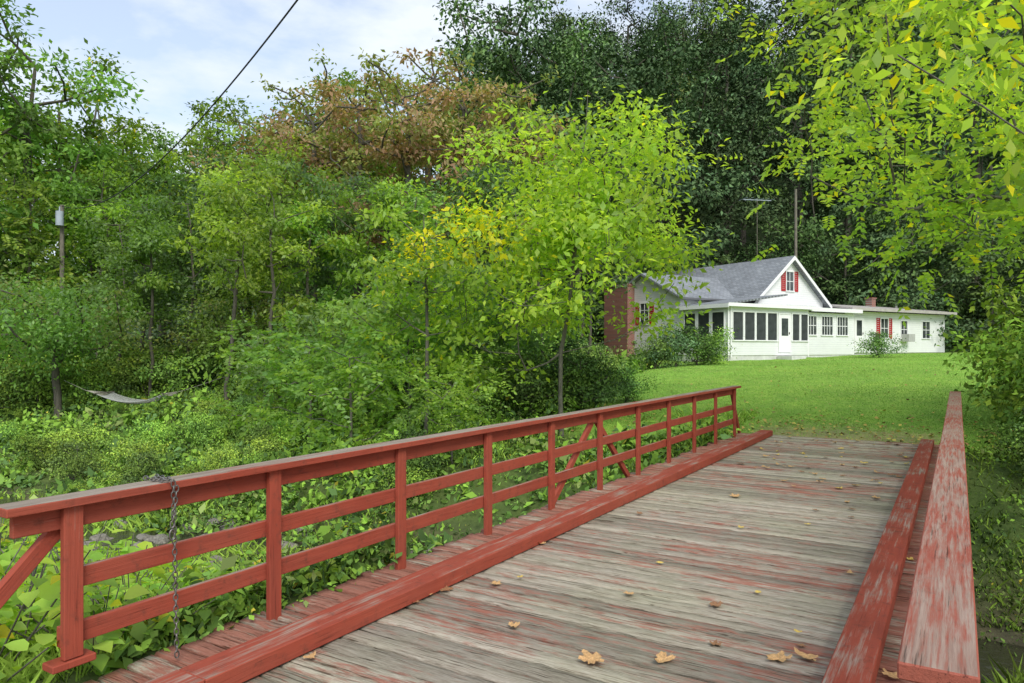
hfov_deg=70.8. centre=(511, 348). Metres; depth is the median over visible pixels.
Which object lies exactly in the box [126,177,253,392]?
broadleaf tree
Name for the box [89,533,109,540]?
creek rock
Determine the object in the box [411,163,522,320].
broadleaf tree
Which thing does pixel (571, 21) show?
forest tree
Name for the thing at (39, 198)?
broadleaf tree
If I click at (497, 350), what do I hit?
shrub
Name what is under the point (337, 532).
broadleaf plant
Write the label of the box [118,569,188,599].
broadleaf plant
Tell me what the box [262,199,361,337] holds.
broadleaf tree
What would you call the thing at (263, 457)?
shrub
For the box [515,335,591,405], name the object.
shrub
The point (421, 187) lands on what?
broadleaf tree
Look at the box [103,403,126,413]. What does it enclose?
shrub
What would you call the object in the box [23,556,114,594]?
broadleaf plant
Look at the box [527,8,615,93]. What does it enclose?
forest tree
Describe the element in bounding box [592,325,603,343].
shrub
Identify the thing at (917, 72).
forest tree
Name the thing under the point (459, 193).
broadleaf tree
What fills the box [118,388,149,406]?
shrub
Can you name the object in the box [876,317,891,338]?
window
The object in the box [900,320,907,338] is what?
window
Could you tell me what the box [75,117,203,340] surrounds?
broadleaf tree
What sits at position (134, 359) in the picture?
shrub
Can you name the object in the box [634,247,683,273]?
understorey tree
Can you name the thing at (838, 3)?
forest tree
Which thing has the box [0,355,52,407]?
shrub
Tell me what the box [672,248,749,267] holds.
understorey tree
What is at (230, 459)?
shrub
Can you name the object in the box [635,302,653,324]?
window
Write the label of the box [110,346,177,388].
shrub
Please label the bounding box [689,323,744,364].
shrub
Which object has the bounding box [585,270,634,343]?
understorey tree
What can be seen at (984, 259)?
understorey tree
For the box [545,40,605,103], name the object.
forest tree
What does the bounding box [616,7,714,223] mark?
forest tree
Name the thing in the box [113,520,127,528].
creek rock
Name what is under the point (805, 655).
fallen leaf
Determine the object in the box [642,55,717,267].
forest tree
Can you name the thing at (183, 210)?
broadleaf tree
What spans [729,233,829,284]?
understorey tree
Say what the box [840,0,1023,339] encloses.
forest tree
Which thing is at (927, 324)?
window
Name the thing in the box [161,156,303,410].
broadleaf tree
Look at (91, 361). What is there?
shrub
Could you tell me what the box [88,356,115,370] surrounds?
shrub
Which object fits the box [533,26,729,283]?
forest tree
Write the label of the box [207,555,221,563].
creek rock
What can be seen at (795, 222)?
utility pole
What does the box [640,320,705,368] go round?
shrub
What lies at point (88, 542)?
creek rock
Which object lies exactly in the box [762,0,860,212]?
forest tree
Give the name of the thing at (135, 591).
broadleaf plant
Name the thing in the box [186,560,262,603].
broadleaf plant
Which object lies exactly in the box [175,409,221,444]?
shrub
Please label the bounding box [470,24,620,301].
forest tree
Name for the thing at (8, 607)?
broadleaf plant
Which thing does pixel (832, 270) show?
understorey tree
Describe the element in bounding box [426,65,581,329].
broadleaf tree
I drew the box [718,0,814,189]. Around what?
forest tree
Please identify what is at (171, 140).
broadleaf tree
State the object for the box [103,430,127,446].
shrub
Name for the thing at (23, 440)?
shrub
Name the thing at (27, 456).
shrub
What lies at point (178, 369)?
shrub
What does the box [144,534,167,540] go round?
creek rock
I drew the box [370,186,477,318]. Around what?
broadleaf tree
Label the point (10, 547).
broadleaf plant
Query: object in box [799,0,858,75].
forest tree
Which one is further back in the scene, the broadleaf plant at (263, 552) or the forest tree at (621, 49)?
the forest tree at (621, 49)
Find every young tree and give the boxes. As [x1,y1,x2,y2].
[233,286,396,421]
[324,197,523,435]
[385,242,564,415]
[409,81,733,436]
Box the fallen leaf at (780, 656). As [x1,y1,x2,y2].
[767,650,793,661]
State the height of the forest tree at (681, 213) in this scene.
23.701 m
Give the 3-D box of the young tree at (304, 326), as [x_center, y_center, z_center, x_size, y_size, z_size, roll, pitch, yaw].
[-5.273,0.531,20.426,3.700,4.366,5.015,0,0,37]
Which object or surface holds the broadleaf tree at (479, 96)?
on the ground at (980, 491)
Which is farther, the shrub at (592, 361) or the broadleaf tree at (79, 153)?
the broadleaf tree at (79, 153)
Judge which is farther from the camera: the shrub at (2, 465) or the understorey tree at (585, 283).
the understorey tree at (585, 283)
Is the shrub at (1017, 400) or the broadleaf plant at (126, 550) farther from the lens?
the shrub at (1017, 400)
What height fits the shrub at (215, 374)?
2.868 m
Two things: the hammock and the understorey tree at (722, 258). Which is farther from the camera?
the understorey tree at (722, 258)
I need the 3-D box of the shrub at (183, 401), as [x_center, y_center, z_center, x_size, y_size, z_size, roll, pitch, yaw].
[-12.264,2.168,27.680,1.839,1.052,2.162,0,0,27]
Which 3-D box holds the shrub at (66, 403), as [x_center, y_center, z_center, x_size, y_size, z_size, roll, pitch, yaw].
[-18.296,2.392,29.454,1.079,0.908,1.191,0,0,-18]
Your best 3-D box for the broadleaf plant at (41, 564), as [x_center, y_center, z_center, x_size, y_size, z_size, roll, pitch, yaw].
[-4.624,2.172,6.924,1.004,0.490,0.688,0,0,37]
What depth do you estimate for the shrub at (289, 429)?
18.45 m
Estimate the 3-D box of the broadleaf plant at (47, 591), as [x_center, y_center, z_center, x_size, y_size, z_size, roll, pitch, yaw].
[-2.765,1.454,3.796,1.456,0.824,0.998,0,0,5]
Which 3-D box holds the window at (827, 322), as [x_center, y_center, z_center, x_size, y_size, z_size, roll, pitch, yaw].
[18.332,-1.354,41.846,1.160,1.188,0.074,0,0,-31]
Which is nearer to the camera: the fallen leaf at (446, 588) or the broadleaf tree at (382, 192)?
the fallen leaf at (446, 588)
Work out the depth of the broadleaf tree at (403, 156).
36.16 m
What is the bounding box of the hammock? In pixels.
[64,372,237,403]
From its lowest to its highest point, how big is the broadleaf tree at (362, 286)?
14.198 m
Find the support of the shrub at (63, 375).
on the ground at (980, 491)
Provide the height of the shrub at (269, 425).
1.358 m
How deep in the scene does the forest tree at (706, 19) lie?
94.30 m
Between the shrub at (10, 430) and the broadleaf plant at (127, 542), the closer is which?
the broadleaf plant at (127, 542)
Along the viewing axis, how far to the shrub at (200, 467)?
15.25 m
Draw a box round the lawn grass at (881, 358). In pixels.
[548,353,1021,450]
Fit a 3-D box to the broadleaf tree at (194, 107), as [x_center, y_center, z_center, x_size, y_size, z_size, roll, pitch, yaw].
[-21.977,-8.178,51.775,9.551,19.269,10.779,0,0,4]
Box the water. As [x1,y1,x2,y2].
[0,492,1023,682]
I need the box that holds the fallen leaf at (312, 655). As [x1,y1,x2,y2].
[303,651,315,658]
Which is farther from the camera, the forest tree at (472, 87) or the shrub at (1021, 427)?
the forest tree at (472, 87)
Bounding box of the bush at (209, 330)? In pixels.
[148,280,306,392]
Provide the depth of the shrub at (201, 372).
36.57 m
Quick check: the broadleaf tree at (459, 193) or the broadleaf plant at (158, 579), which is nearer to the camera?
the broadleaf plant at (158, 579)
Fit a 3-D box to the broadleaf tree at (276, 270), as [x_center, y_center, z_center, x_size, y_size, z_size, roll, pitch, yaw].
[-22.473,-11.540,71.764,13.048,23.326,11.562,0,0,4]
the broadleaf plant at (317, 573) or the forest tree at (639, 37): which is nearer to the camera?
the broadleaf plant at (317, 573)
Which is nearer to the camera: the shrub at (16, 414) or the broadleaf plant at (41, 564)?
the broadleaf plant at (41, 564)
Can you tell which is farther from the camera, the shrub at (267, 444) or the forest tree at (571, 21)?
the forest tree at (571, 21)
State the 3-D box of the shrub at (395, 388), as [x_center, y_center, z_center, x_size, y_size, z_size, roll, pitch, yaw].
[-2.195,1.167,19.753,2.750,2.467,2.807,0,0,11]
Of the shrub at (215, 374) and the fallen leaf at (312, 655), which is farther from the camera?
the shrub at (215, 374)
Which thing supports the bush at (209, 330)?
on the ground at (980, 491)
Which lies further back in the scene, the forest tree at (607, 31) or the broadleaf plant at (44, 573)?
the forest tree at (607, 31)
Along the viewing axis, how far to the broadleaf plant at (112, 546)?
8.00 m
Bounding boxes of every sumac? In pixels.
[165,310,341,446]
[200,308,404,446]
[248,317,434,479]
[262,279,462,427]
[317,277,518,439]
[381,351,529,464]
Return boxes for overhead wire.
[63,0,297,208]
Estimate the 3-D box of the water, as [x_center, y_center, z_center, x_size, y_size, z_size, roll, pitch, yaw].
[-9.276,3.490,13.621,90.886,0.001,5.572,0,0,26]
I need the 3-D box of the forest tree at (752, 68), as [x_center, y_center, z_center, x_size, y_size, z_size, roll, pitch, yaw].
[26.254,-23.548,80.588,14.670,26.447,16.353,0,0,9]
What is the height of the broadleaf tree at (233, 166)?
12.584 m
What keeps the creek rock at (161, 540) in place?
on the ground at (980, 491)
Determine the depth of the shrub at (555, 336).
33.58 m
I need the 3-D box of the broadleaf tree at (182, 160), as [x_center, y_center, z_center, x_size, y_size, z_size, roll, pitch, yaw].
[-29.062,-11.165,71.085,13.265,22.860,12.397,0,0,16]
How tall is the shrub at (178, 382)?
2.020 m
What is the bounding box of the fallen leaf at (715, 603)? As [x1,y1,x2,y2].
[708,601,722,606]
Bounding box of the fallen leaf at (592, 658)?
[578,649,603,666]
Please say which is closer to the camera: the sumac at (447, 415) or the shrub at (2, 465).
the sumac at (447, 415)
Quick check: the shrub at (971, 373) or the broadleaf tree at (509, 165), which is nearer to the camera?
the shrub at (971, 373)
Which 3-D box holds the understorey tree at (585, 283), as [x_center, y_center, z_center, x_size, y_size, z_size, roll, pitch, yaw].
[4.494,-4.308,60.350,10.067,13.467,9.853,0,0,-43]
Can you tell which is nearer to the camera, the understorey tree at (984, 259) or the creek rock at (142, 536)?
the creek rock at (142, 536)
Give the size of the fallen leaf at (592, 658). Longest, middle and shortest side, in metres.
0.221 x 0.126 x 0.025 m
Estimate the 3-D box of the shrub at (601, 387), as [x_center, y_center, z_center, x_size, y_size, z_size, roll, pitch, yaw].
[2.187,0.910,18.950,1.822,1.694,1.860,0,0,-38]
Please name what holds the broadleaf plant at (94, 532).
on the ground at (980, 491)
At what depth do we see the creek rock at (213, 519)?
13.84 m
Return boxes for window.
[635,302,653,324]
[781,270,797,291]
[809,315,817,335]
[821,315,833,335]
[836,316,848,335]
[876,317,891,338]
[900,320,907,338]
[921,321,930,338]
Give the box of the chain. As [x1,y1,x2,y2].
[143,474,179,657]
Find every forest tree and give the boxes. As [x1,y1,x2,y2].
[402,0,605,223]
[435,41,534,186]
[437,28,558,291]
[460,67,547,278]
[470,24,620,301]
[490,9,668,339]
[522,0,649,110]
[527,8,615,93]
[532,29,594,109]
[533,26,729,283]
[534,0,594,99]
[541,24,645,304]
[545,34,644,199]
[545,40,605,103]
[585,0,679,141]
[601,38,775,293]
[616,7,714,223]
[622,18,656,144]
[628,0,747,206]
[631,7,694,66]
[636,58,712,247]
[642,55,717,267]
[645,1,828,266]
[660,83,813,265]
[669,0,741,174]
[683,8,813,250]
[690,0,806,191]
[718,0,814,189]
[729,31,882,257]
[748,0,919,271]
[761,0,850,61]
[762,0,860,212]
[775,72,940,297]
[776,7,828,166]
[794,0,902,103]
[798,33,922,245]
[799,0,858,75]
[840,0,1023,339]
[852,6,966,193]
[887,36,1010,271]
[888,1,949,169]
[892,1,1023,244]
[954,1,1023,174]
[980,6,1014,185]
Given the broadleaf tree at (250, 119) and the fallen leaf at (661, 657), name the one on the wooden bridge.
the fallen leaf at (661, 657)
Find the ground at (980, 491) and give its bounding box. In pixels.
[0,77,1023,682]
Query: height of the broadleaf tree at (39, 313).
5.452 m
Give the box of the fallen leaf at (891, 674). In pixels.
[882,668,898,678]
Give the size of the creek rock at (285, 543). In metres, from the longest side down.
0.493 x 0.344 x 0.219 m
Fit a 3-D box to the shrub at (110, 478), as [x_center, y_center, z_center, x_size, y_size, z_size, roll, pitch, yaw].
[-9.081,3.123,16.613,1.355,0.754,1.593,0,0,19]
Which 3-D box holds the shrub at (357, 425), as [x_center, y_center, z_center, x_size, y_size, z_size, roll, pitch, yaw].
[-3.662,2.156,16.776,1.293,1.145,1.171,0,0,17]
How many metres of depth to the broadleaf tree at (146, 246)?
30.39 m
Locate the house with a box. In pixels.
[604,256,956,361]
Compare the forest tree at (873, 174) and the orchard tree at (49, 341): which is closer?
the orchard tree at (49, 341)
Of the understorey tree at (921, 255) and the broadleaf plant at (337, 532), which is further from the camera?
the understorey tree at (921, 255)
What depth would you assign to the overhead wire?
17.89 m
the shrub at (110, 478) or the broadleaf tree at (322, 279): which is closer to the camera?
the shrub at (110, 478)
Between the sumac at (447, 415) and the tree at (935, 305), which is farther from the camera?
the tree at (935, 305)
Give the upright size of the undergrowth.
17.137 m
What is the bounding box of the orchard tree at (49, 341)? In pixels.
[0,256,174,419]
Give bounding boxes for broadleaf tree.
[0,0,151,360]
[0,22,80,331]
[0,38,160,320]
[0,92,72,330]
[0,161,95,360]
[14,84,194,334]
[14,288,81,356]
[17,283,79,329]
[25,136,144,359]
[28,156,170,360]
[41,134,133,323]
[43,286,95,364]
[63,200,183,364]
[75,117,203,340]
[84,211,198,395]
[88,137,220,351]
[91,192,200,354]
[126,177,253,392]
[138,127,203,341]
[140,91,302,313]
[143,100,242,328]
[151,123,222,328]
[156,142,264,382]
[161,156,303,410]
[181,132,320,331]
[184,139,312,322]
[185,110,339,329]
[189,186,293,370]
[192,171,349,402]
[200,132,344,349]
[212,73,400,334]
[227,43,418,305]
[230,67,364,338]
[256,120,320,330]
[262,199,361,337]
[266,151,385,368]
[270,66,448,352]
[278,67,404,307]
[299,147,379,335]
[309,74,469,293]
[309,171,441,289]
[310,47,487,310]
[335,41,528,292]
[356,174,444,340]
[369,65,558,252]
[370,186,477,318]
[397,84,503,313]
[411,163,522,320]
[412,104,448,295]
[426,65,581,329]
[433,74,563,317]
[433,161,553,332]
[478,156,595,362]
[547,143,656,348]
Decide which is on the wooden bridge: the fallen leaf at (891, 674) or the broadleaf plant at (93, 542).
the fallen leaf at (891, 674)
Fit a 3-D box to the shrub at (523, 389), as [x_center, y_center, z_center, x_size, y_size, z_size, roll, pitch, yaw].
[0.646,0.879,18.002,3.355,1.837,2.723,0,0,19]
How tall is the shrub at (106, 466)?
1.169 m
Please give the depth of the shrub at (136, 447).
17.80 m
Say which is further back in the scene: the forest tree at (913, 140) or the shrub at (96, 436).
the forest tree at (913, 140)
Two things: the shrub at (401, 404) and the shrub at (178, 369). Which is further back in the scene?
the shrub at (178, 369)
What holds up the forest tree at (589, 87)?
on the ground at (980, 491)
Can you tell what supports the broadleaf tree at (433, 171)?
on the ground at (980, 491)
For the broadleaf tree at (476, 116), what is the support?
on the ground at (980, 491)
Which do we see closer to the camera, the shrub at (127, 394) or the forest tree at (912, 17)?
the shrub at (127, 394)
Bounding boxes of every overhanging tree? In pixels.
[710,0,1023,327]
[765,0,1023,209]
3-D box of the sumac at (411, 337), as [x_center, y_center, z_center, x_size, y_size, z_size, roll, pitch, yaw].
[-2.549,0.278,18.869,4.794,4.502,5.432,0,0,-35]
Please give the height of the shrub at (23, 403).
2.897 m
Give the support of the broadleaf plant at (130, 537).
on the ground at (980, 491)
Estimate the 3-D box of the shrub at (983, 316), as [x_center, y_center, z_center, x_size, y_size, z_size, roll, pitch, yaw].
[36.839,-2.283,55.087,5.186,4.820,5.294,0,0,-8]
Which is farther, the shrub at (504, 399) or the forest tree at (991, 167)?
the forest tree at (991, 167)
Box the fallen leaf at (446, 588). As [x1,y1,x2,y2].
[439,585,453,592]
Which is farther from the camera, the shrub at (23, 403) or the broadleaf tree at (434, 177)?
the broadleaf tree at (434, 177)
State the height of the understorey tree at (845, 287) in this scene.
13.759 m
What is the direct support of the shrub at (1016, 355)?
on the ground at (980, 491)
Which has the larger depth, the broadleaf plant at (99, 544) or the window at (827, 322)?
the window at (827, 322)
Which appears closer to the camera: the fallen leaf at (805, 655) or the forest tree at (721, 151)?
the fallen leaf at (805, 655)
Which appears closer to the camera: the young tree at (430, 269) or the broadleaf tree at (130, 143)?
the young tree at (430, 269)
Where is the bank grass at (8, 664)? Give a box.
[0,402,1023,682]
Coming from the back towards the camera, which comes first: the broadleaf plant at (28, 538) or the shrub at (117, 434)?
the shrub at (117, 434)
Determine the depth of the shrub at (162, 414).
25.81 m
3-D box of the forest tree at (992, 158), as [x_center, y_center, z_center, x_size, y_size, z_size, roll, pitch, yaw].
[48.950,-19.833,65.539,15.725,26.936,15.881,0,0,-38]
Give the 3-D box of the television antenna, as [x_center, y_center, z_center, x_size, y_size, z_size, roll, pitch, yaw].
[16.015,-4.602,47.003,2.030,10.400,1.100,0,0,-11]
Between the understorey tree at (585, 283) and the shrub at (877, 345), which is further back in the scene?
the understorey tree at (585, 283)
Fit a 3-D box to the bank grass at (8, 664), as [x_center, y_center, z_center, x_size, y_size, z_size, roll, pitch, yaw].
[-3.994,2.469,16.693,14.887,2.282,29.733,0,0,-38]
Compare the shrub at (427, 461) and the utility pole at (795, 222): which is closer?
the shrub at (427, 461)
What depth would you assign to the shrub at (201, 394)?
27.74 m
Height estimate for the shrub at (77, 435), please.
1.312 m
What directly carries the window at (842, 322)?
in the house
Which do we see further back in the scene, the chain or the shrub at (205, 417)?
the shrub at (205, 417)
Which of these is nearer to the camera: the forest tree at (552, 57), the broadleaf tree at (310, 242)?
the broadleaf tree at (310, 242)
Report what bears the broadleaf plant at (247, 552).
on the ground at (980, 491)
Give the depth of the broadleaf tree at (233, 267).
33.57 m
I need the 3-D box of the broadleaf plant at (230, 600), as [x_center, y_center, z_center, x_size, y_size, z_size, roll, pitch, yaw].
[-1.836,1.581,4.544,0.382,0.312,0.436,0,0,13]
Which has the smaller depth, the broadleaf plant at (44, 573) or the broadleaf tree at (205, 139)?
the broadleaf plant at (44, 573)
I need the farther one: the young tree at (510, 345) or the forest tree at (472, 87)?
the forest tree at (472, 87)
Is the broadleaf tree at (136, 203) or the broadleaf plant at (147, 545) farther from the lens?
the broadleaf tree at (136, 203)
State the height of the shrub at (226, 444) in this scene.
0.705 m
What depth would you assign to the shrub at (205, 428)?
21.00 m
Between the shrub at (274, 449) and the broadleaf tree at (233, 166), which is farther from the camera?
the broadleaf tree at (233, 166)
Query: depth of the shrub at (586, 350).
23.79 m
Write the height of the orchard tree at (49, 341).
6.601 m
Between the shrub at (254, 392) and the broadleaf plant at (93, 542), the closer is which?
the broadleaf plant at (93, 542)
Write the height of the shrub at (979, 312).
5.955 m
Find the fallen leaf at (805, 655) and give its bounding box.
[794,647,817,660]
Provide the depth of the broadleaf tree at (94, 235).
39.64 m
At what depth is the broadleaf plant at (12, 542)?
7.59 m
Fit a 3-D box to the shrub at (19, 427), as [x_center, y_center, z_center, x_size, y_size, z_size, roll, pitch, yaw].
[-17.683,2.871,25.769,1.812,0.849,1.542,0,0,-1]
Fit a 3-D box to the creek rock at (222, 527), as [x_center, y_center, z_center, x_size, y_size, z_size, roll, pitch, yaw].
[-5.345,3.401,13.688,0.304,0.218,0.351,6,8,17]
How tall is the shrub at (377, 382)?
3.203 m
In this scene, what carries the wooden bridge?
on the ground at (980, 491)
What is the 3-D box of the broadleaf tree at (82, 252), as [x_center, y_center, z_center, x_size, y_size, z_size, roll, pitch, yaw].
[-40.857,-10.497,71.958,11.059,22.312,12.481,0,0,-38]
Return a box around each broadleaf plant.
[0,496,41,552]
[0,517,59,636]
[0,536,94,661]
[0,546,164,623]
[0,549,118,682]
[0,550,149,649]
[0,560,59,648]
[0,609,20,627]
[1,540,57,561]
[2,518,56,572]
[7,536,54,562]
[11,535,111,563]
[13,557,116,620]
[19,534,38,547]
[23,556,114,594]
[25,520,110,574]
[27,529,124,583]
[30,584,119,622]
[31,547,59,575]
[43,546,206,610]
[52,541,120,579]
[53,559,222,675]
[58,539,170,576]
[84,536,178,578]
[84,544,146,603]
[88,528,181,603]
[103,540,135,574]
[109,565,197,596]
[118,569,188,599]
[119,569,201,598]
[152,563,203,582]
[165,562,221,584]
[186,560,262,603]
[188,558,213,571]
[201,573,257,607]
[204,540,262,575]
[208,548,265,564]
[292,549,349,584]
[324,521,355,541]
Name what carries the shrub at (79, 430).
on the ground at (980, 491)
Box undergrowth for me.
[0,243,1023,682]
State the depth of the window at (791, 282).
42.28 m
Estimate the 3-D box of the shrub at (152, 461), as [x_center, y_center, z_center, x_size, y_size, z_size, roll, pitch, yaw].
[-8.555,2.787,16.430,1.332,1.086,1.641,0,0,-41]
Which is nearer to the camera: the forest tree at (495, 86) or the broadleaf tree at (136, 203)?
the broadleaf tree at (136, 203)
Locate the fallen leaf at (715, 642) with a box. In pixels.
[709,639,722,645]
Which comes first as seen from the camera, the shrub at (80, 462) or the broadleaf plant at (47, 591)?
the broadleaf plant at (47, 591)
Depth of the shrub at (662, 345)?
33.29 m
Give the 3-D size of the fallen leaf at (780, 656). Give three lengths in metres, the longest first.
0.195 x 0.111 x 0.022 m
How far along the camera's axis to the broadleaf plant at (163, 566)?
6.38 m
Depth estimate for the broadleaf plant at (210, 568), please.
6.37 m
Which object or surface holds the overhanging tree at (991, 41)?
on the ground at (980, 491)
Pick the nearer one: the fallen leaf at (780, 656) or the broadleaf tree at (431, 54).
the fallen leaf at (780, 656)
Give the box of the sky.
[0,0,906,263]
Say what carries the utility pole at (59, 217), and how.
on the ground at (980, 491)
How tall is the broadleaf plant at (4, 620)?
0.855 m
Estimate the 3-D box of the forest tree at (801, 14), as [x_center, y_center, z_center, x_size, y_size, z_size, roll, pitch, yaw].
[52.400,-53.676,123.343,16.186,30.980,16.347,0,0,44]
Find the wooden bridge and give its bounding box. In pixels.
[0,386,979,682]
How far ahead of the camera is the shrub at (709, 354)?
33.80 m
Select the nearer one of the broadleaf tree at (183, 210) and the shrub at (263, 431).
the shrub at (263, 431)
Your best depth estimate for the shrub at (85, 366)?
31.33 m
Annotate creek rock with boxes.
[84,541,98,550]
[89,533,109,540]
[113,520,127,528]
[136,533,149,539]
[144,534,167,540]
[153,537,169,543]
[206,518,224,526]
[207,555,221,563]
[219,521,236,530]
[281,541,298,548]
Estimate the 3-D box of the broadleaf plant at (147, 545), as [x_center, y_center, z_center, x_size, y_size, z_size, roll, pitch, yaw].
[-3.088,1.831,5.697,0.838,0.767,1.255,0,0,-23]
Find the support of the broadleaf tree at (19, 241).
on the ground at (980, 491)
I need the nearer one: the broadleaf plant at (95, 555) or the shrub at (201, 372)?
the broadleaf plant at (95, 555)
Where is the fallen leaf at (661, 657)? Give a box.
[654,650,675,662]
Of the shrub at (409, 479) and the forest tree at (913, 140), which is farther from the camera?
the forest tree at (913, 140)
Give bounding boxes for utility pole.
[55,205,63,324]
[794,189,796,257]
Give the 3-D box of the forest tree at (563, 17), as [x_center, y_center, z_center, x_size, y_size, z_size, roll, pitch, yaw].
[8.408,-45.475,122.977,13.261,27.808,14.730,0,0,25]
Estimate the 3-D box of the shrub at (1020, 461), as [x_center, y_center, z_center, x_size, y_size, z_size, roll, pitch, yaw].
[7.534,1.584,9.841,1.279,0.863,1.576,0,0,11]
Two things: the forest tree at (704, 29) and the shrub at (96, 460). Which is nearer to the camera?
the shrub at (96, 460)
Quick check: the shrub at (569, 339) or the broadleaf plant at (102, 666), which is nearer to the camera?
the broadleaf plant at (102, 666)
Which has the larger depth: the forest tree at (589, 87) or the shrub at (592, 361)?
the forest tree at (589, 87)
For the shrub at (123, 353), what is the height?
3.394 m
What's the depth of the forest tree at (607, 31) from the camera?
64.19 m
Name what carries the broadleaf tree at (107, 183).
on the ground at (980, 491)
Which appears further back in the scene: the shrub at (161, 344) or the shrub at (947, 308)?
the shrub at (947, 308)
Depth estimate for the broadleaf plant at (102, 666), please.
3.86 m
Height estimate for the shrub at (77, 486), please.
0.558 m
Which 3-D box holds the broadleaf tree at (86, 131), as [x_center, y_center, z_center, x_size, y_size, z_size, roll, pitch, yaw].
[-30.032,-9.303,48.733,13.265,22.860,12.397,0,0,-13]
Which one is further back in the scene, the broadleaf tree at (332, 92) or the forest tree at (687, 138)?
the forest tree at (687, 138)
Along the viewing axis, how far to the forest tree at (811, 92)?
58.61 m
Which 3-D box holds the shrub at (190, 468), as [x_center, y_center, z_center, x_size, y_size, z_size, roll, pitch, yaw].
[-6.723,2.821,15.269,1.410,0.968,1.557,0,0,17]
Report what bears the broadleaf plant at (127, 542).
on the ground at (980, 491)
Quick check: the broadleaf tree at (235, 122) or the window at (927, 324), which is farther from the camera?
the window at (927, 324)
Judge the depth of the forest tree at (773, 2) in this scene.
86.98 m
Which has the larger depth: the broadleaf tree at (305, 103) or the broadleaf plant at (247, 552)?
the broadleaf tree at (305, 103)
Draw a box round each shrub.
[0,327,20,369]
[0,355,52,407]
[0,356,66,415]
[0,365,51,414]
[0,368,40,411]
[0,418,34,450]
[0,461,20,469]
[1,419,45,434]
[3,411,25,420]
[4,354,115,404]
[5,432,53,471]
[5,434,41,449]
[16,432,98,470]
[32,438,108,481]
[38,354,121,410]
[38,420,118,464]
[44,424,105,454]
[45,369,126,412]
[47,423,105,444]
[53,398,76,412]
[53,481,95,493]
[69,353,112,393]
[70,451,109,473]
[75,469,134,488]
[82,342,171,404]
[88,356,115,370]
[92,435,176,475]
[93,333,179,367]
[93,437,158,472]
[95,338,163,394]
[96,449,154,472]
[101,358,164,397]
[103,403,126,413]
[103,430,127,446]
[108,447,172,486]
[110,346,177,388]
[113,396,134,410]
[115,416,192,455]
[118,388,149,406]
[119,342,213,399]
[128,332,184,356]
[128,403,148,417]
[138,340,185,371]
[140,403,160,412]
[144,370,194,390]
[145,470,203,524]
[148,402,171,420]
[166,463,219,476]
[172,393,205,412]
[175,347,229,389]
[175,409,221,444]
[179,463,205,474]
[180,409,229,451]
[183,394,243,420]
[184,388,211,408]
[192,440,244,469]
[193,344,266,398]
[203,364,229,387]
[207,400,252,444]
[209,383,235,406]
[213,439,248,452]
[221,362,288,414]
[225,395,274,419]
[234,422,275,453]
[237,434,290,458]
[238,450,280,464]
[250,418,290,436]
[259,444,290,458]
[267,403,316,451]
[319,434,374,452]
[333,349,422,410]
[333,417,377,443]
[358,461,441,506]
[377,424,453,480]
[378,351,485,425]
[384,389,416,411]
[435,332,516,400]
[479,343,554,413]
[484,315,535,349]
[484,351,601,418]
[505,327,570,363]
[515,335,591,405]
[516,348,644,410]
[519,304,603,355]
[566,351,633,406]
[570,341,637,383]
[585,318,603,344]
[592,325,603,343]
[601,364,662,402]
[625,334,686,368]
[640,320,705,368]
[669,322,731,365]
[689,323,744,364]
[847,331,907,357]
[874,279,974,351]
[916,297,976,344]
[923,306,1023,437]
[928,294,975,348]
[941,283,1007,344]
[946,271,1023,422]
[948,300,1023,412]
[960,295,1022,342]
[964,407,1023,462]
[967,332,1017,389]
[995,337,1023,434]
[999,435,1023,477]
[1004,376,1023,423]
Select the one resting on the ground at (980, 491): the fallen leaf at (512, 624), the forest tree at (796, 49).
the forest tree at (796, 49)
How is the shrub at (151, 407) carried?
on the ground at (980, 491)
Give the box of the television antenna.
[739,197,773,200]
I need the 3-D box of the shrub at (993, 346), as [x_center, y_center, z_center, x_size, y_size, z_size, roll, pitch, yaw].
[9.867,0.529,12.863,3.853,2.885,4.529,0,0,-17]
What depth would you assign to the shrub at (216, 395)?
29.47 m
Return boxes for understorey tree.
[526,239,612,330]
[543,220,617,321]
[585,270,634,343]
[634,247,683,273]
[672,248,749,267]
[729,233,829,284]
[773,193,918,312]
[811,253,864,299]
[843,195,998,344]
[888,220,976,305]
[927,215,1023,343]
[959,231,1023,330]
[1004,263,1023,296]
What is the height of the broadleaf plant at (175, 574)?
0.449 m
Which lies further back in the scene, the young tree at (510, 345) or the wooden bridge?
the young tree at (510, 345)
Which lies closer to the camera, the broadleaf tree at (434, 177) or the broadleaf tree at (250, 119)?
the broadleaf tree at (250, 119)
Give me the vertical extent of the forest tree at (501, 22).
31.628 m
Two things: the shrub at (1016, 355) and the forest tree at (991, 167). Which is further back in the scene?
the forest tree at (991, 167)
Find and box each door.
[778,313,790,351]
[854,315,863,349]
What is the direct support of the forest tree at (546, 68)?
on the ground at (980, 491)
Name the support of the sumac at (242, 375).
on the ground at (980, 491)
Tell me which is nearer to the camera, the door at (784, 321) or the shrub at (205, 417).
the shrub at (205, 417)
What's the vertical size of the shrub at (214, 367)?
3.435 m
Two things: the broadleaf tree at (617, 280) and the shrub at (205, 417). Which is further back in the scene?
the broadleaf tree at (617, 280)
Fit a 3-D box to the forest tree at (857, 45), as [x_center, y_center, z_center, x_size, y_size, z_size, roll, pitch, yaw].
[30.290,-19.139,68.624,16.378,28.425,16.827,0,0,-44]
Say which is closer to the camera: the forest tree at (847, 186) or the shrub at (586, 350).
the shrub at (586, 350)
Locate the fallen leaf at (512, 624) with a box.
[508,621,519,627]
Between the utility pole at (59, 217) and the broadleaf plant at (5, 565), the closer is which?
the broadleaf plant at (5, 565)
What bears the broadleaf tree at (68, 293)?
on the ground at (980, 491)
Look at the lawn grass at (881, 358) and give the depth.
20.94 m
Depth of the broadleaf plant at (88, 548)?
5.41 m

